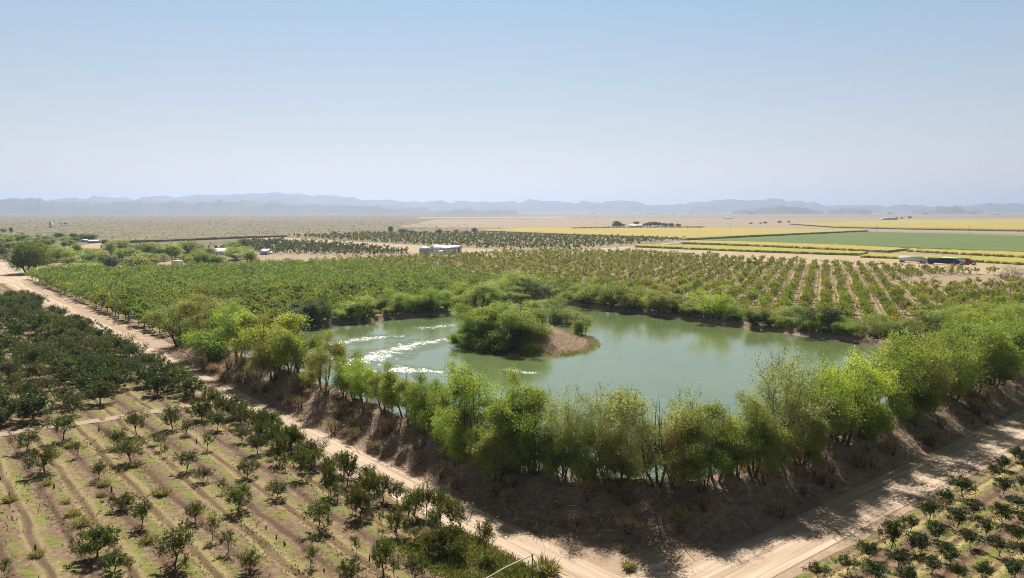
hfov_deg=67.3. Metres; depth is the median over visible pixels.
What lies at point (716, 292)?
yellowing orchard tree
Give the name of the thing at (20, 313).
dark orchard tree
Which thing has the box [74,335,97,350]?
dark orchard tree
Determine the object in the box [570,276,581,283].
yellowing orchard tree
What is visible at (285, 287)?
leafy orchard tree
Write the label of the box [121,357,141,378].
dark orchard tree
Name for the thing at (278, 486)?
orchard tree
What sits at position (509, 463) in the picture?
bank bush
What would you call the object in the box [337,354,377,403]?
bank tree
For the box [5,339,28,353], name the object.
dark orchard tree
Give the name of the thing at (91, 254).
shade tree
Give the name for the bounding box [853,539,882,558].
young orchard tree
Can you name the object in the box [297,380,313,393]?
dry shrub
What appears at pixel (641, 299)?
bank tree
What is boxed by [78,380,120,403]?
dark orchard tree
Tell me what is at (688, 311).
shore bush
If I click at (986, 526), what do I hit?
young orchard tree
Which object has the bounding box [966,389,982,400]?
dry shrub
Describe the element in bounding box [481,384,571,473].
bank tree
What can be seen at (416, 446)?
dry shrub
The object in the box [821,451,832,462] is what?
dry shrub
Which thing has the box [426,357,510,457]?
bank tree
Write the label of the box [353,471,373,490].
orchard tree
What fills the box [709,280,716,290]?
yellowing orchard tree
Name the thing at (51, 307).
dark orchard tree
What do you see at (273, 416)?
orchard tree
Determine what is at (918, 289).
yellowing orchard tree
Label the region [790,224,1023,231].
hedge
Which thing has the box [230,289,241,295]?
leafy orchard tree
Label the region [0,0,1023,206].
sky
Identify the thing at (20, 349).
dark orchard tree
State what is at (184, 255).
shade tree
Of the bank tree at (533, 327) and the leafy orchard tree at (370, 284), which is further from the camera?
the leafy orchard tree at (370, 284)
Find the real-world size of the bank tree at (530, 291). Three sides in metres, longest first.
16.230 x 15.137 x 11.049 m
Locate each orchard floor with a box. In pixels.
[0,283,516,577]
[33,264,575,343]
[365,252,885,294]
[592,269,1023,344]
[794,456,1023,577]
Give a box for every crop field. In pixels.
[481,228,859,239]
[634,244,867,255]
[681,240,911,252]
[689,232,1023,251]
[788,220,1023,230]
[860,254,1023,264]
[907,248,1023,257]
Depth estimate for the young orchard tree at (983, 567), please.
66.51 m
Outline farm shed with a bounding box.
[433,245,463,253]
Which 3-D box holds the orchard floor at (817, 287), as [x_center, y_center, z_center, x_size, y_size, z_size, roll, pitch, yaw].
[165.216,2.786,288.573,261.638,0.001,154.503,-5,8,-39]
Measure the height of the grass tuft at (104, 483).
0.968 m
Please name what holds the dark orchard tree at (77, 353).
on the orchard floor at (39, 532)
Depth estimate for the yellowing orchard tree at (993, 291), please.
261.06 m
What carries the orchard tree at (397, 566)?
on the orchard floor at (39, 532)
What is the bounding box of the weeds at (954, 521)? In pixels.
[793,455,1023,577]
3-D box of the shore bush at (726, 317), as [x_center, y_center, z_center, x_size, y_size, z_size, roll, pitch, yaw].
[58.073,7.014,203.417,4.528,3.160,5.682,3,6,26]
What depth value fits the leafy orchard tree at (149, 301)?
224.35 m
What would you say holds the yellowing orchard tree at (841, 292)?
on the orchard floor at (817, 287)
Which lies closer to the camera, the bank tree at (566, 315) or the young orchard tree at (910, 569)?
the young orchard tree at (910, 569)
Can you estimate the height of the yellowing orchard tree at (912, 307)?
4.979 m
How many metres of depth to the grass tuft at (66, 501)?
84.18 m
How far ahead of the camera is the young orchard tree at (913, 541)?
71.66 m
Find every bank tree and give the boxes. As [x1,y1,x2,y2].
[140,295,201,346]
[174,291,236,334]
[191,295,243,328]
[206,297,258,358]
[225,308,322,367]
[244,310,294,381]
[267,326,307,374]
[270,327,324,372]
[278,301,316,317]
[297,328,350,389]
[300,294,336,324]
[329,348,366,397]
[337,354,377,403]
[338,295,375,320]
[363,361,403,413]
[372,292,393,313]
[373,366,418,417]
[381,286,421,313]
[400,366,447,432]
[416,378,461,412]
[418,287,453,312]
[420,376,449,433]
[424,383,465,439]
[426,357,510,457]
[429,401,476,448]
[430,415,477,465]
[437,284,461,306]
[448,298,502,337]
[450,283,503,307]
[452,281,487,305]
[454,321,476,333]
[455,308,498,338]
[461,424,499,470]
[463,421,515,482]
[469,299,520,330]
[476,364,552,454]
[477,305,529,341]
[479,269,544,301]
[480,283,528,303]
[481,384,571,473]
[494,298,543,340]
[504,312,555,338]
[504,417,555,476]
[510,305,555,330]
[511,299,544,315]
[514,317,553,351]
[515,277,552,299]
[523,294,574,322]
[532,379,609,478]
[538,280,557,298]
[541,426,586,486]
[549,284,581,300]
[557,308,592,326]
[566,375,643,481]
[570,315,595,334]
[571,276,610,305]
[572,427,624,473]
[582,385,697,492]
[593,276,627,307]
[598,418,659,487]
[611,279,651,310]
[631,289,654,308]
[640,284,679,311]
[649,438,710,490]
[653,403,712,480]
[658,379,729,483]
[662,294,684,312]
[672,301,698,315]
[672,400,767,482]
[674,434,733,492]
[685,284,735,318]
[699,400,768,477]
[711,298,761,321]
[728,387,798,475]
[729,306,759,322]
[733,408,781,476]
[740,302,784,325]
[743,342,842,461]
[754,406,809,479]
[764,304,814,326]
[769,338,866,449]
[781,403,850,432]
[782,315,824,330]
[782,411,835,467]
[788,296,847,331]
[788,435,830,466]
[797,373,863,450]
[814,343,910,446]
[821,307,849,332]
[823,386,870,446]
[831,317,862,335]
[839,353,928,431]
[848,313,889,337]
[856,392,900,435]
[858,312,907,340]
[867,323,955,415]
[872,308,928,338]
[894,316,954,332]
[898,325,962,415]
[907,362,958,413]
[915,316,1011,400]
[924,307,968,332]
[932,303,979,321]
[939,305,999,332]
[943,318,1023,386]
[948,303,1005,318]
[956,299,1003,329]
[959,346,1008,398]
[962,301,1023,370]
[963,317,1023,384]
[1001,299,1023,315]
[1002,303,1023,366]
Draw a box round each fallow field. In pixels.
[400,218,1023,232]
[555,248,1023,276]
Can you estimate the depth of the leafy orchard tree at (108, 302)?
238.84 m
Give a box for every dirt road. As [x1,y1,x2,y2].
[6,283,621,577]
[625,563,687,577]
[676,410,1023,577]
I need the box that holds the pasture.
[419,217,568,217]
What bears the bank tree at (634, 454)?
on the ground at (676, 557)
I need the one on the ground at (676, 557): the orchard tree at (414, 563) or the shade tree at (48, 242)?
the shade tree at (48, 242)
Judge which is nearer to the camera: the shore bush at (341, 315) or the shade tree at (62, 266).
the shore bush at (341, 315)
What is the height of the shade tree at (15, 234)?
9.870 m
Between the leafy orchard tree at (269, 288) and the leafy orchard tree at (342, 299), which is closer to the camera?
the leafy orchard tree at (342, 299)
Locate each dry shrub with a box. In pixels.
[203,363,219,372]
[213,365,223,371]
[216,370,228,379]
[219,358,234,369]
[229,371,246,382]
[236,356,248,365]
[243,370,254,380]
[248,372,262,380]
[248,385,261,393]
[255,380,273,392]
[255,385,268,393]
[273,393,284,399]
[281,385,300,398]
[284,386,299,396]
[284,394,300,402]
[288,396,307,408]
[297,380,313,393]
[314,384,335,397]
[321,415,336,425]
[321,418,340,433]
[325,406,347,420]
[326,391,346,404]
[330,399,354,413]
[341,415,360,426]
[344,407,357,418]
[344,426,361,438]
[355,418,367,427]
[356,400,369,412]
[366,409,374,415]
[369,440,384,450]
[378,417,402,433]
[408,440,426,450]
[408,448,430,464]
[435,469,449,478]
[444,477,464,490]
[476,460,504,477]
[484,483,498,493]
[487,481,509,497]
[498,487,520,502]
[505,472,525,486]
[565,508,590,526]
[566,477,603,501]
[595,469,623,487]
[599,482,614,494]
[603,480,642,505]
[610,511,649,535]
[691,492,718,512]
[747,465,785,484]
[767,498,796,519]
[794,485,812,495]
[804,466,822,476]
[812,472,831,485]
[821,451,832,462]
[822,458,842,472]
[825,476,844,490]
[828,450,841,459]
[849,459,865,468]
[851,453,876,468]
[853,425,875,437]
[857,441,879,454]
[859,451,887,468]
[876,437,904,455]
[916,428,943,445]
[919,430,938,443]
[921,431,947,447]
[925,429,944,443]
[930,414,954,429]
[959,397,982,409]
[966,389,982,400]
[967,402,991,416]
[972,405,987,414]
[977,386,1002,399]
[977,393,998,403]
[978,400,996,411]
[980,414,994,423]
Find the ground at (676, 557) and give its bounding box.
[0,213,1023,577]
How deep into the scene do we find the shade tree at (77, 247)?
565.38 m
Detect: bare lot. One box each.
[0,262,38,283]
[70,243,134,249]
[879,274,999,285]
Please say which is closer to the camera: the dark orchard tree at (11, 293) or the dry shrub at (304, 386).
the dry shrub at (304, 386)
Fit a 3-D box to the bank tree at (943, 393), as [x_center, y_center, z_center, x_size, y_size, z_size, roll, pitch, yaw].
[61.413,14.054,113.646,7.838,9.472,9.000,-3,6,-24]
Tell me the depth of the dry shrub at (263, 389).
132.51 m
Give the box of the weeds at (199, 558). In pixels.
[0,366,512,577]
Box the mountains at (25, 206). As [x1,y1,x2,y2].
[0,198,516,213]
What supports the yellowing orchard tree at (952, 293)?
on the orchard floor at (817, 287)
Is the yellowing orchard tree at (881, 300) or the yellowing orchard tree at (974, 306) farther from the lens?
the yellowing orchard tree at (881, 300)
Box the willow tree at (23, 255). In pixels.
[0,239,56,273]
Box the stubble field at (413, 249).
[247,238,547,257]
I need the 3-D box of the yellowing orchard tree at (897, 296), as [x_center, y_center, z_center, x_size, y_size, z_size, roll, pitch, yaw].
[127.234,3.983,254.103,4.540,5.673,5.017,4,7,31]
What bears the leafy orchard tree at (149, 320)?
on the orchard floor at (132, 322)
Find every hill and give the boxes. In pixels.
[732,205,823,213]
[828,208,871,213]
[912,206,983,213]
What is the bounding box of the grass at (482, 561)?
[394,524,549,577]
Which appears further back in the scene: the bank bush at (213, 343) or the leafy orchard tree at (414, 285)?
the leafy orchard tree at (414, 285)
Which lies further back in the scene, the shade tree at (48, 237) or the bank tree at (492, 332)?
the shade tree at (48, 237)
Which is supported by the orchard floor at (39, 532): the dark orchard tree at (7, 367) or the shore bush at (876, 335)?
the dark orchard tree at (7, 367)
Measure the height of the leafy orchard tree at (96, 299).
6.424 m
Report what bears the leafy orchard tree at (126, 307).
on the orchard floor at (132, 322)
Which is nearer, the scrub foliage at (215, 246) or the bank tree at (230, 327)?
the bank tree at (230, 327)
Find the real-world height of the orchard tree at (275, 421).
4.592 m
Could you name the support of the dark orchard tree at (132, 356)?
on the orchard floor at (39, 532)
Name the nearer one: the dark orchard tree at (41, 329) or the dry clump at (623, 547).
the dry clump at (623, 547)
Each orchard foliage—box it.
[23,255,614,307]
[251,237,408,254]
[289,230,684,249]
[331,247,1023,295]
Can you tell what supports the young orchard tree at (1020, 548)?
on the orchard floor at (991, 554)
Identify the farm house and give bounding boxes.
[86,240,101,242]
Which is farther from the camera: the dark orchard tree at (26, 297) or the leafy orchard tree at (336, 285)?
the leafy orchard tree at (336, 285)
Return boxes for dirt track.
[0,402,213,436]
[569,241,683,250]
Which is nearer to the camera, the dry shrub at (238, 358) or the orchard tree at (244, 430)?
the orchard tree at (244, 430)
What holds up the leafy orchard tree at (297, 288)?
on the orchard floor at (132, 322)
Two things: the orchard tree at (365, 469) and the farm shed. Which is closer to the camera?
the orchard tree at (365, 469)
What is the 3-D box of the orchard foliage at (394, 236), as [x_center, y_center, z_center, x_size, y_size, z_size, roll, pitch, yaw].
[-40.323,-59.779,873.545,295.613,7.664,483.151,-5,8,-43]
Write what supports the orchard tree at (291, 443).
on the orchard floor at (39, 532)
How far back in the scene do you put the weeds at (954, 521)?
75.83 m
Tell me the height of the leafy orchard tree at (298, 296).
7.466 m
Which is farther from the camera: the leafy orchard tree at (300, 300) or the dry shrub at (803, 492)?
the leafy orchard tree at (300, 300)
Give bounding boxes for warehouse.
[879,218,897,219]
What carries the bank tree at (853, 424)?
on the ground at (676, 557)
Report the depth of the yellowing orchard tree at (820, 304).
234.21 m
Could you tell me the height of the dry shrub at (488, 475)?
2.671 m
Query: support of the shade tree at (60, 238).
on the ground at (676, 557)
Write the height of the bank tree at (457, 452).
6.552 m
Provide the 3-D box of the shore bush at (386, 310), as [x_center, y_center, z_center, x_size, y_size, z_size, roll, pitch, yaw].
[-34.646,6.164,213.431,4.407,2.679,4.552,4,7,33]
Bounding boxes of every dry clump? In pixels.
[525,549,568,577]
[616,543,632,551]
[619,557,640,570]
[665,506,689,520]
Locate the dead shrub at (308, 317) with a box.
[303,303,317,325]
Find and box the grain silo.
[419,246,430,253]
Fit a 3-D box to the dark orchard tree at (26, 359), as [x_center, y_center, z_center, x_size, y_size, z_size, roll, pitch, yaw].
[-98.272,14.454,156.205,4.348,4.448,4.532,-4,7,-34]
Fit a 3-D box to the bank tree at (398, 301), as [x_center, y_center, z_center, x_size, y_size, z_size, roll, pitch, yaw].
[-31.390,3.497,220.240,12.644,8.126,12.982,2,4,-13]
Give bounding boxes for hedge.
[125,235,287,242]
[572,226,704,227]
[691,230,869,239]
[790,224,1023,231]
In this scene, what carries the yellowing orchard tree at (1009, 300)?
on the orchard floor at (817, 287)
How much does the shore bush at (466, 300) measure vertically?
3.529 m
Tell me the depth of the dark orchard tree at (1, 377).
135.02 m
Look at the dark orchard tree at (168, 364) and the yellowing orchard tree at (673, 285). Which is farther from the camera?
the yellowing orchard tree at (673, 285)
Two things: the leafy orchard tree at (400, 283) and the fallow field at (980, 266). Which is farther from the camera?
the fallow field at (980, 266)
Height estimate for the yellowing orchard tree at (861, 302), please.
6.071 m
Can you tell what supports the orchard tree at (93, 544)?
on the orchard floor at (39, 532)
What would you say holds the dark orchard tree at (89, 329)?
on the orchard floor at (39, 532)
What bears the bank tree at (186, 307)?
on the ground at (676, 557)
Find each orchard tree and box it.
[0,295,16,304]
[0,302,18,315]
[0,306,9,319]
[0,315,13,324]
[0,332,15,340]
[0,335,22,348]
[0,350,9,362]
[0,355,25,378]
[0,372,6,383]
[0,385,15,403]
[0,387,16,408]
[0,388,59,420]
[0,402,31,425]
[0,558,12,575]
[2,318,19,325]
[2,344,31,360]
[3,291,19,295]
[4,319,34,336]
[4,372,27,385]
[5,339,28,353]
[6,339,56,365]
[6,382,32,398]
[6,427,43,450]
[7,303,29,318]
[7,376,47,400]
[11,307,37,322]
[12,291,32,304]
[16,350,37,366]
[18,309,53,329]
[18,361,48,378]
[19,297,42,308]
[19,310,40,324]
[21,334,45,345]
[22,443,62,476]
[24,290,38,295]
[24,318,49,334]
[26,300,41,311]
[29,293,50,303]
[32,340,60,353]
[32,377,58,389]
[35,325,53,335]
[37,348,74,370]
[38,322,77,341]
[43,354,84,377]
[43,410,79,438]
[44,313,65,322]
[44,348,69,362]
[45,304,58,312]
[46,315,76,329]
[46,383,77,400]
[47,305,70,316]
[48,332,79,353]
[51,364,87,381]
[53,390,82,407]
[54,333,76,346]
[58,339,79,350]
[60,395,86,414]
[63,345,84,358]
[66,313,85,323]
[67,523,122,558]
[68,347,93,361]
[68,369,91,380]
[68,373,100,394]
[68,441,84,455]
[69,329,82,336]
[70,350,100,366]
[71,319,103,332]
[72,317,100,330]
[72,349,109,371]
[73,332,90,344]
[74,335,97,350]
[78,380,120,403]
[79,332,109,352]
[83,325,97,337]
[83,361,123,379]
[84,327,96,335]
[86,458,107,478]
[90,351,131,373]
[91,326,115,339]
[92,339,111,352]
[93,367,143,390]
[94,292,102,308]
[94,346,114,356]
[94,363,121,378]
[97,291,115,310]
[97,545,129,571]
[98,332,117,340]
[99,294,117,312]
[99,351,121,361]
[99,490,142,510]
[100,426,129,446]
[103,332,135,353]
[103,354,122,360]
[104,339,139,357]
[104,435,150,460]
[105,298,115,313]
[105,298,119,315]
[108,301,118,317]
[115,297,135,318]
[116,293,131,300]
[116,341,151,355]
[117,299,135,320]
[118,342,133,357]
[118,407,151,434]
[119,556,134,571]
[121,293,137,311]
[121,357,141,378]
[122,364,160,385]
[124,495,154,525]
[125,286,142,296]
[127,353,145,361]
[128,290,142,295]
[129,295,147,303]
[130,301,149,324]
[132,307,153,326]
[133,352,155,368]
[135,291,155,298]
[135,370,174,394]
[140,299,152,311]
[140,517,199,565]
[141,350,167,366]
[144,362,165,370]
[145,310,153,330]
[146,302,165,308]
[147,303,167,310]
[148,288,166,297]
[148,431,163,442]
[153,432,168,448]
[155,295,170,302]
[156,298,173,304]
[156,359,186,373]
[158,365,188,385]
[159,299,177,308]
[160,404,184,428]
[160,441,169,454]
[164,293,181,299]
[168,372,199,393]
[171,448,201,469]
[174,376,209,397]
[178,419,193,432]
[181,555,189,570]
[183,398,215,419]
[183,500,211,521]
[191,464,215,480]
[199,287,211,296]
[200,385,212,403]
[201,409,230,429]
[202,431,216,449]
[203,511,222,539]
[204,293,218,301]
[206,388,225,405]
[211,289,225,297]
[212,529,237,552]
[213,392,230,414]
[214,478,228,491]
[219,292,234,299]
[220,395,249,416]
[220,480,254,509]
[221,400,235,414]
[223,286,237,296]
[229,401,248,419]
[229,402,248,424]
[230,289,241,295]
[231,423,252,440]
[233,298,253,306]
[233,456,260,477]
[234,404,256,423]
[236,546,264,569]
[241,433,268,453]
[242,286,255,293]
[245,284,262,291]
[246,299,262,309]
[248,408,269,423]
[248,409,284,432]
[249,302,266,315]
[249,407,268,433]
[249,418,268,436]
[252,292,267,301]
[253,304,274,313]
[256,291,273,299]
[262,285,274,294]
[262,298,274,305]
[262,307,280,318]
[262,478,289,497]
[265,417,283,437]
[265,424,287,445]
[268,298,287,308]
[268,431,288,463]
[270,304,280,317]
[271,285,283,293]
[271,449,281,462]
[274,287,294,303]
[274,289,290,296]
[275,292,294,304]
[275,452,291,469]
[279,284,290,288]
[280,422,300,453]
[281,288,294,293]
[287,429,307,449]
[288,283,303,294]
[290,444,313,477]
[291,431,310,450]
[291,438,313,463]
[294,292,311,300]
[296,296,310,306]
[296,437,330,463]
[296,446,323,471]
[296,495,336,528]
[302,544,319,565]
[304,293,319,301]
[313,287,330,297]
[315,284,327,289]
[318,455,336,478]
[318,476,338,496]
[320,462,341,494]
[321,513,334,530]
[327,290,344,298]
[327,449,350,473]
[328,480,346,500]
[330,282,345,293]
[332,296,352,304]
[334,447,358,483]
[334,555,367,577]
[342,483,371,517]
[344,484,375,515]
[347,282,360,290]
[348,535,360,553]
[349,287,366,296]
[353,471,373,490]
[354,463,377,473]
[355,468,382,497]
[362,280,376,287]
[363,289,379,298]
[364,469,381,491]
[365,303,378,309]
[369,533,396,577]
[373,472,394,503]
[376,509,387,523]
[377,284,390,294]
[382,479,409,500]
[382,554,404,576]
[384,508,410,534]
[394,279,407,288]
[395,493,423,521]
[401,551,430,577]
[404,483,425,515]
[404,525,424,542]
[407,281,423,290]
[415,480,436,514]
[416,529,441,552]
[420,502,444,530]
[424,284,439,290]
[426,279,439,285]
[428,522,463,553]
[429,485,454,515]
[435,495,465,524]
[443,534,469,558]
[452,503,473,531]
[473,514,498,556]
[547,284,559,295]
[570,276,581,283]
[593,279,604,285]
[633,277,641,284]
[643,279,649,286]
[647,284,658,291]
[669,281,677,289]
[671,287,683,296]
[674,278,685,285]
[674,285,685,293]
[682,283,691,293]
[689,288,701,296]
[690,282,698,289]
[691,277,703,287]
[702,282,712,289]
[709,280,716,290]
[713,289,723,298]
[714,282,723,289]
[719,278,730,288]
[723,288,738,298]
[730,284,742,294]
[736,284,746,293]
[736,298,749,305]
[745,289,757,299]
[747,292,758,303]
[748,286,758,293]
[753,283,762,290]
[755,296,767,305]
[758,288,771,296]
[759,299,771,309]
[762,292,773,303]
[768,280,781,289]
[768,288,778,299]
[768,301,786,312]
[772,299,787,308]
[776,295,790,302]
[780,283,794,294]
[780,293,793,300]
[781,300,795,306]
[783,287,794,296]
[788,282,798,290]
[797,294,811,305]
[800,291,811,297]
[801,285,810,292]
[801,560,830,577]
[804,287,815,293]
[815,299,830,309]
[819,290,833,298]
[820,288,834,298]
[831,553,860,573]
[835,289,847,298]
[835,302,854,315]
[837,293,853,301]
[837,296,854,308]
[839,293,852,302]
[841,307,855,318]
[842,314,856,320]
[850,281,865,290]
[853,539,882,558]
[855,285,865,292]
[856,299,869,309]
[857,287,871,295]
[858,291,870,298]
[860,301,873,313]
[860,558,894,577]
[863,305,874,314]
[870,282,885,293]
[872,288,885,302]
[877,513,915,547]
[879,296,889,302]
[881,301,893,314]
[884,307,906,320]
[884,547,913,568]
[888,285,906,293]
[888,288,902,302]
[888,312,899,320]
[889,286,905,295]
[891,294,904,302]
[895,562,920,577]
[897,299,914,313]
[900,513,919,531]
[906,303,920,313]
[906,531,935,553]
[908,285,916,296]
[912,306,926,317]
[913,286,925,295]
[915,290,928,299]
[916,293,929,301]
[917,296,928,305]
[917,555,942,574]
[918,499,945,519]
[921,320,935,333]
[922,520,952,539]
[925,301,942,312]
[926,288,934,294]
[928,293,942,302]
[928,304,944,311]
[932,289,944,296]
[933,542,966,563]
[934,484,956,505]
[936,294,950,303]
[939,314,957,330]
[942,297,956,308]
[942,471,978,496]
[943,284,954,292]
[944,502,975,527]
[945,560,966,577]
[947,290,958,299]
[951,289,970,300]
[953,293,969,303]
[958,529,983,547]
[961,497,989,515]
[966,290,981,300]
[968,302,981,310]
[971,559,996,577]
[972,292,989,304]
[975,515,1003,535]
[978,294,996,306]
[978,533,1021,556]
[987,464,1004,475]
[987,501,1022,522]
[989,289,1004,300]
[989,473,1017,494]
[994,295,1011,303]
[994,455,1014,467]
[1000,558,1023,577]
[1001,493,1023,510]
[1003,298,1019,305]
[1005,524,1023,541]
[1006,444,1023,460]
[1008,293,1020,300]
[1013,542,1023,558]
[1014,291,1023,303]
[1015,475,1023,489]
[1015,511,1023,524]
[1016,450,1023,466]
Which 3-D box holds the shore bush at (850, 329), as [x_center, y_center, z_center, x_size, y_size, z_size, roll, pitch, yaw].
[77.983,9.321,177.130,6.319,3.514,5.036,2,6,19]
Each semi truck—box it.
[899,256,927,262]
[927,257,964,264]
[942,257,975,264]
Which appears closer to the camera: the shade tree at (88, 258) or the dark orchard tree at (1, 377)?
the dark orchard tree at (1, 377)
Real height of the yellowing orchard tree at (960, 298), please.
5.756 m
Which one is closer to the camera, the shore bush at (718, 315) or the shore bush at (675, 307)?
the shore bush at (718, 315)
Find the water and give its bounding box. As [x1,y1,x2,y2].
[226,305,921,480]
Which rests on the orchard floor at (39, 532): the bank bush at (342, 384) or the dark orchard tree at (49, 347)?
the dark orchard tree at (49, 347)
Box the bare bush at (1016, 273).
[995,264,1023,283]
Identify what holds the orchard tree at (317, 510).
on the orchard floor at (39, 532)
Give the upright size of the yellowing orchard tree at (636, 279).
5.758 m
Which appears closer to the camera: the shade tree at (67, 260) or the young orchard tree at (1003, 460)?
the young orchard tree at (1003, 460)
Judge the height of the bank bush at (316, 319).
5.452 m
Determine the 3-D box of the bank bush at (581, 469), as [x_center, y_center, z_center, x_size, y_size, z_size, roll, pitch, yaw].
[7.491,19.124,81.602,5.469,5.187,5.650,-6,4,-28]
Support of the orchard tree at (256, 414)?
on the orchard floor at (39, 532)
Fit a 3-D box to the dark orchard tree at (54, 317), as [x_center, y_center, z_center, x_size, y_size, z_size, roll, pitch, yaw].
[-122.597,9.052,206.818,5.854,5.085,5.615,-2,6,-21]
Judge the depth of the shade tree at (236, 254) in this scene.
484.01 m
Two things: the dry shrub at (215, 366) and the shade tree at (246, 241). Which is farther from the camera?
the shade tree at (246, 241)
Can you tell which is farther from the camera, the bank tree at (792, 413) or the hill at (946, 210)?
the hill at (946, 210)
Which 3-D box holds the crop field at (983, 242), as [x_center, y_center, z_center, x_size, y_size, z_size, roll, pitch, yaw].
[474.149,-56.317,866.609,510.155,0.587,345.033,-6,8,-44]
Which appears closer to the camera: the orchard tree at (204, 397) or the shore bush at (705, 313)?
the orchard tree at (204, 397)
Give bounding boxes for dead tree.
[625,403,667,479]
[648,418,691,480]
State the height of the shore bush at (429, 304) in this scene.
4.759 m
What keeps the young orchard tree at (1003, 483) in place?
on the orchard floor at (991, 554)
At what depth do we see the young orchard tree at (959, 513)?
77.40 m
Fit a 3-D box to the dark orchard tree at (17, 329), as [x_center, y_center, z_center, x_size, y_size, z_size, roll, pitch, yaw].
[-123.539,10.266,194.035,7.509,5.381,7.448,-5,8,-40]
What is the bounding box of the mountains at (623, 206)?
[47,192,1023,212]
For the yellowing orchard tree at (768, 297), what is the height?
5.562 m
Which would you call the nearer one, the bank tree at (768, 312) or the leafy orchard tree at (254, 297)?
the bank tree at (768, 312)
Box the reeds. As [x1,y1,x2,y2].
[446,328,601,356]
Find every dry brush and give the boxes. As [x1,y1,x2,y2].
[166,298,1023,551]
[459,324,594,356]
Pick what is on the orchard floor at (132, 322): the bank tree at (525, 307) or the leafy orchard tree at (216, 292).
the leafy orchard tree at (216, 292)
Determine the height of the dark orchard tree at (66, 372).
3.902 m
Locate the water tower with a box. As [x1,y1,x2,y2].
[171,260,182,265]
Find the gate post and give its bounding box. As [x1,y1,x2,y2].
[487,553,533,577]
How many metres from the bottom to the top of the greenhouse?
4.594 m
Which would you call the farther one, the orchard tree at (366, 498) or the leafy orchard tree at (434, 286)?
the leafy orchard tree at (434, 286)
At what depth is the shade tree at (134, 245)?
584.39 m
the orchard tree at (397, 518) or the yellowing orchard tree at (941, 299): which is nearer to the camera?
the orchard tree at (397, 518)
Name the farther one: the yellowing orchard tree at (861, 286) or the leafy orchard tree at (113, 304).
the yellowing orchard tree at (861, 286)
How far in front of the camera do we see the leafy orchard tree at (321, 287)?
275.21 m
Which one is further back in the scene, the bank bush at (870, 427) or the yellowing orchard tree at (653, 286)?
the yellowing orchard tree at (653, 286)
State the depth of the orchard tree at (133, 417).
109.54 m
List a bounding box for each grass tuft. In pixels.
[0,493,25,502]
[25,548,45,558]
[38,478,54,486]
[58,497,71,503]
[60,441,76,447]
[63,507,83,517]
[66,514,93,529]
[94,491,110,497]
[95,477,112,486]
[122,460,142,467]
[134,530,157,545]
[146,484,172,495]
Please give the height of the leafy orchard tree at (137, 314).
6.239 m
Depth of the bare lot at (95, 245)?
689.96 m
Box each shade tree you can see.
[0,235,16,240]
[0,247,9,257]
[8,232,19,237]
[16,233,34,240]
[24,236,42,241]
[35,238,50,242]
[37,235,55,239]
[37,258,61,266]
[40,263,71,271]
[42,240,53,244]
[49,247,68,260]
[52,232,68,237]
[54,236,71,240]
[54,250,61,261]
[58,249,75,258]
[58,256,79,263]
[61,241,68,246]
[62,238,78,245]
[64,262,98,268]
[68,237,80,244]
[69,243,83,253]
[70,248,81,256]
[74,259,89,263]
[77,234,100,239]
[80,253,100,258]
[81,256,97,261]
[88,260,104,268]
[90,249,109,254]
[94,253,117,262]
[99,256,121,266]
[101,242,118,254]
[104,238,130,247]
[113,247,123,254]
[116,253,126,263]
[120,248,139,256]
[120,253,153,266]
[124,240,161,251]
[136,242,157,252]
[140,252,162,265]
[149,247,168,254]
[154,253,169,260]
[160,242,185,258]
[177,240,202,255]
[179,252,192,262]
[183,256,192,263]
[190,247,205,253]
[190,253,209,265]
[194,250,212,258]
[200,247,215,253]
[204,253,230,263]
[221,247,252,257]
[222,241,259,246]
[223,246,243,259]
[227,248,244,260]
[232,250,260,260]
[234,237,255,246]
[241,249,257,261]
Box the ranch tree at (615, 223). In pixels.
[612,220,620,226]
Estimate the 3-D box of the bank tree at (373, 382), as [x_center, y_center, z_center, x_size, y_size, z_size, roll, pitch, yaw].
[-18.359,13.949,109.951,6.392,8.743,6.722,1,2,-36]
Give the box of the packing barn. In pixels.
[260,249,272,254]
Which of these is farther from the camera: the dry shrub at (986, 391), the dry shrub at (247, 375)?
the dry shrub at (247, 375)
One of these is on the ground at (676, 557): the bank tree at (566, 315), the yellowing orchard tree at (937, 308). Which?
the bank tree at (566, 315)
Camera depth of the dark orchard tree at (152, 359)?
150.91 m
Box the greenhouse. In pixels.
[212,248,225,254]
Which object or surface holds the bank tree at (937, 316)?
on the orchard floor at (817, 287)
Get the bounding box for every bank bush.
[177,325,232,361]
[289,369,318,391]
[295,307,325,324]
[336,373,363,399]
[398,396,423,424]
[413,407,440,439]
[447,332,472,346]
[458,335,479,348]
[469,329,514,350]
[471,336,494,352]
[478,340,515,354]
[494,340,527,354]
[495,435,538,473]
[514,338,544,354]
[533,449,561,473]
[556,449,604,485]
[617,458,641,478]
[719,445,752,478]
[857,403,891,441]
[895,388,944,426]
[946,369,974,400]
[979,355,1023,388]
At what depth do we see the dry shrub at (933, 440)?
103.85 m
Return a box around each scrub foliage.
[1,221,467,239]
[79,243,223,259]
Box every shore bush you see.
[321,312,333,322]
[332,309,349,319]
[342,306,358,318]
[359,307,373,316]
[370,309,379,315]
[381,307,393,314]
[386,304,402,313]
[399,304,414,312]
[408,300,425,313]
[414,299,437,311]
[440,300,453,307]
[455,298,471,306]
[485,297,500,303]
[497,295,511,303]
[504,291,524,301]
[520,294,531,299]
[582,296,594,302]
[593,295,607,304]
[627,303,636,308]
[634,301,645,309]
[640,302,651,309]
[646,301,659,311]
[651,302,673,312]
[669,301,690,312]
[674,301,695,315]
[679,304,697,315]
[690,305,702,315]
[696,307,714,318]
[708,308,725,318]
[722,310,737,320]
[727,311,742,321]
[741,310,770,325]
[763,315,776,325]
[771,315,793,327]
[793,318,808,330]
[802,319,826,330]
[819,325,831,332]
[829,319,851,334]
[837,322,865,334]
[868,331,883,338]
[887,324,924,342]

